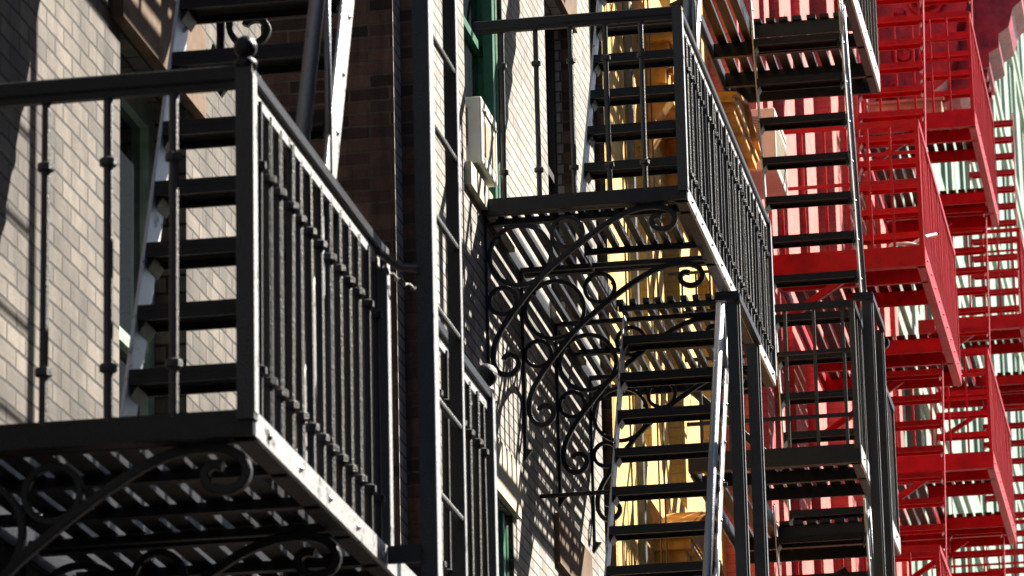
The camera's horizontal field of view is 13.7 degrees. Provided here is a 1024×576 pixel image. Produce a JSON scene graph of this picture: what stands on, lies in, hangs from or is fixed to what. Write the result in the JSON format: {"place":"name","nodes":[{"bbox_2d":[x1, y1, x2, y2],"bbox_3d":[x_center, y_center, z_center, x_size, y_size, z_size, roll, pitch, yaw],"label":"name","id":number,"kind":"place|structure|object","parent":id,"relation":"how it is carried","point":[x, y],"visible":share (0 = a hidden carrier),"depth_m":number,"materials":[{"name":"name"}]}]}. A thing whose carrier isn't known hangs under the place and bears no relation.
{"place":"outdoors","nodes":[
{"label":"outdoors","id":0,"kind":"place"},
{"bbox_2d":[867,97,946,134],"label":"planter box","id":1,"kind":"object","parent":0,"point":[904,104],"visible":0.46,"depth_m":44.35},
{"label":"pavement","id":2,"kind":"structure","parent":0,"visible":0},
{"bbox_2d":[388,0,467,575],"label":"drop ladder","id":3,"kind":"object","parent":2,"relation":"on","point":[426,553],"visible":1,"depth_m":14.72,"materials":[{"name":"black metal"}]},
{"bbox_2d":[715,290,768,575],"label":"guide frame","id":4,"kind":"object","parent":2,"relation":"on","point":[736,307],"visible":1,"depth_m":24.20,"materials":[{"name":"black metal"}]},
{"bbox_2d":[853,291,894,575],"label":"guide frame","id":5,"kind":"object","parent":2,"relation":"on","point":[876,343],"visible":1,"depth_m":29.37,"materials":[{"name":"black metal"}]},
{"label":"ground","id":6,"kind":"structure","parent":0,"visible":0},
{"bbox_2d":[0,0,260,575],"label":"brick building","id":7,"kind":"structure","parent":6,"relation":"on","point":[48,39],"depth_m":14.95,"materials":[{"name":"beige brick"}]},
{"bbox_2d":[119,72,154,415],"bbox_3d":[-1.473,0.169,15.799,0.054,2.030,0.980,-4,-16,9],"label":"window","id":8,"kind":"structure","parent":7,"relation":"in","point":[137,118],"depth_m":16.21,"materials":[{"name":"green paint"}]},
{"bbox_2d":[0,0,498,575],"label":"fire escape","id":9,"kind":"object","parent":7,"relation":"attached to","point":[244,488],"visible":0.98,"depth_m":13.53,"materials":[{"name":"black metal"}]},
{"bbox_2d":[376,249,417,290],"bbox_3d":[-0.319,-0.052,14.649,0.123,0.102,0.415,-10,-18,28],"label":"wire tie","id":10,"kind":"object","parent":9,"relation":"attached to","point":[383,255],"visible":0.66,"depth_m":14.52,"materials":[{"name":"black metal"}]},
{"bbox_2d":[261,0,605,575],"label":"brick building","id":11,"kind":"structure","parent":6,"relation":"on","point":[537,535],"depth_m":23.29,"materials":[{"name":"beige brick"}]},
{"bbox_2d":[463,0,483,100],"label":"window","id":12,"kind":"structure","parent":11,"relation":"in","point":[472,9],"depth_m":23.94,"materials":[{"name":"green paint"}]},
{"bbox_2d":[473,490,474,564],"bbox_3d":[-0.199,2.069,22.610,0.054,2.020,1.230,-4,-16,9],"label":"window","id":13,"kind":"structure","parent":11,"relation":"in","point":[473,490],"depth_m":22.89,"materials":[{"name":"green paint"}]},
{"bbox_2d":[465,96,497,186],"bbox_3d":[-0.189,-0.787,23.106,0.153,0.375,0.474,-4,-16,9],"label":"air conditioner","id":14,"kind":"object","parent":11,"relation":"attached to","point":[481,142],"visible":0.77,"depth_m":22.92,"materials":[{"name":"white metal"}]},
{"bbox_2d":[544,12,560,302],"bbox_3d":[0.170,-0.774,26.133,0.054,2.050,1.040,-4,-16,9],"label":"window","id":15,"kind":"structure","parent":11,"relation":"in","point":[549,34],"depth_m":26.66,"materials":[{"name":"black glass"}]},
{"bbox_2d":[474,0,776,575],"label":"fire escape","id":16,"kind":"object","parent":11,"relation":"attached to","point":[712,200],"visible":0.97,"depth_m":24.16,"materials":[{"name":"black metal"}]},
{"bbox_2d":[590,0,760,575],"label":"brick building","id":17,"kind":"structure","parent":6,"relation":"on","point":[736,107],"depth_m":29.23,"materials":[{"name":"yellow brick"}]},
{"bbox_2d":[624,146,632,408],"bbox_3d":[0.702,-0.039,28.798,0.044,2.200,0.930,-4,-16,9],"label":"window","id":18,"kind":"structure","parent":17,"relation":"in","point":[624,146],"depth_m":29.29,"materials":[{"name":"yellow glass"}]},
{"bbox_2d":[643,1,662,562],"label":"hanging cable","id":19,"kind":"object","parent":17,"relation":"hanging from","point":[653,301],"visible":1,"depth_m":27.64,"materials":[{"name":"metal"}]},
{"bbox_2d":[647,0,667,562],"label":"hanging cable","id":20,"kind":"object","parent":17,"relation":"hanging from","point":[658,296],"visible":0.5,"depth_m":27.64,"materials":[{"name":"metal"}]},
{"bbox_2d":[662,241,670,482],"bbox_3d":[1.019,0.429,30.480,0.044,2.200,0.900,-4,-16,9],"label":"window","id":21,"kind":"structure","parent":17,"relation":"in","point":[662,241],"depth_m":30.83,"materials":[{"name":"yellow glass"}]},
{"bbox_2d":[668,270,742,353],"bbox_3d":[1.415,0.288,30.858,0.397,0.522,1.218,-4,-16,9],"label":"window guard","id":22,"kind":"object","parent":17,"relation":"attached to","point":[676,273],"visible":0.07,"depth_m":30.34,"materials":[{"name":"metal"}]},
{"bbox_2d":[669,0,900,575],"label":"fire escape","id":23,"kind":"object","parent":17,"relation":"attached to","point":[795,537],"visible":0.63,"depth_m":31.02,"materials":[{"name":"black metal"}]},
{"bbox_2d":[706,0,1023,575],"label":"brick building","id":24,"kind":"structure","parent":6,"relation":"on","point":[998,26],"depth_m":41.80,"materials":[{"name":"red brick"}]},
{"bbox_2d":[749,108,787,199],"bbox_3d":[2.058,-1.079,34.387,0.237,0.520,0.804,-4,-16,9],"label":"air conditioner","id":25,"kind":"object","parent":24,"relation":"attached to","point":[774,143],"visible":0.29,"depth_m":34.10,"materials":[{"name":"white metal"}]},
{"bbox_2d":[768,0,778,235],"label":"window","id":26,"kind":"structure","parent":24,"relation":"in","point":[768,0],"depth_m":36.92,"materials":[{"name":"red glass"}]},
{"bbox_2d":[793,66,800,247],"bbox_3d":[2.517,-1.061,38.569,0.044,2.300,0.880,-4,-16,9],"label":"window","id":27,"kind":"structure","parent":24,"relation":"in","point":[793,66],"depth_m":38.98,"materials":[{"name":"red glass"}]},
{"bbox_2d":[772,0,961,575],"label":"fire escape","id":28,"kind":"object","parent":24,"relation":"attached to","point":[926,267],"visible":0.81,"depth_m":36.61,"materials":[{"name":"red metal"}]},
{"bbox_2d":[889,233,937,246],"bbox_3d":[3.273,-0.358,35.073,0.431,0.252,0.324,-4,-16,9],"label":"hose coil","id":29,"kind":"object","parent":28,"relation":"on","point":[915,242],"visible":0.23,"depth_m":34.96,"materials":[{"name":"white plastic"}]},
{"bbox_2d":[854,0,1016,575],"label":"fire escape","id":30,"kind":"object","parent":24,"relation":"attached to","point":[969,212],"visible":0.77,"depth_m":45.19,"materials":[{"name":"red metal"}]},
{"bbox_2d":[893,33,1023,575],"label":"stone building","id":31,"kind":"structure","parent":6,"relation":"on","point":[1008,100],"depth_m":71.58,"materials":[{"name":"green stone"}]},
{"bbox_2d":[918,113,1023,575],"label":"fire escape","id":32,"kind":"object","parent":31,"relation":"attached to","point":[1006,328],"visible":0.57,"depth_m":53.25,"materials":[{"name":"red metal"}]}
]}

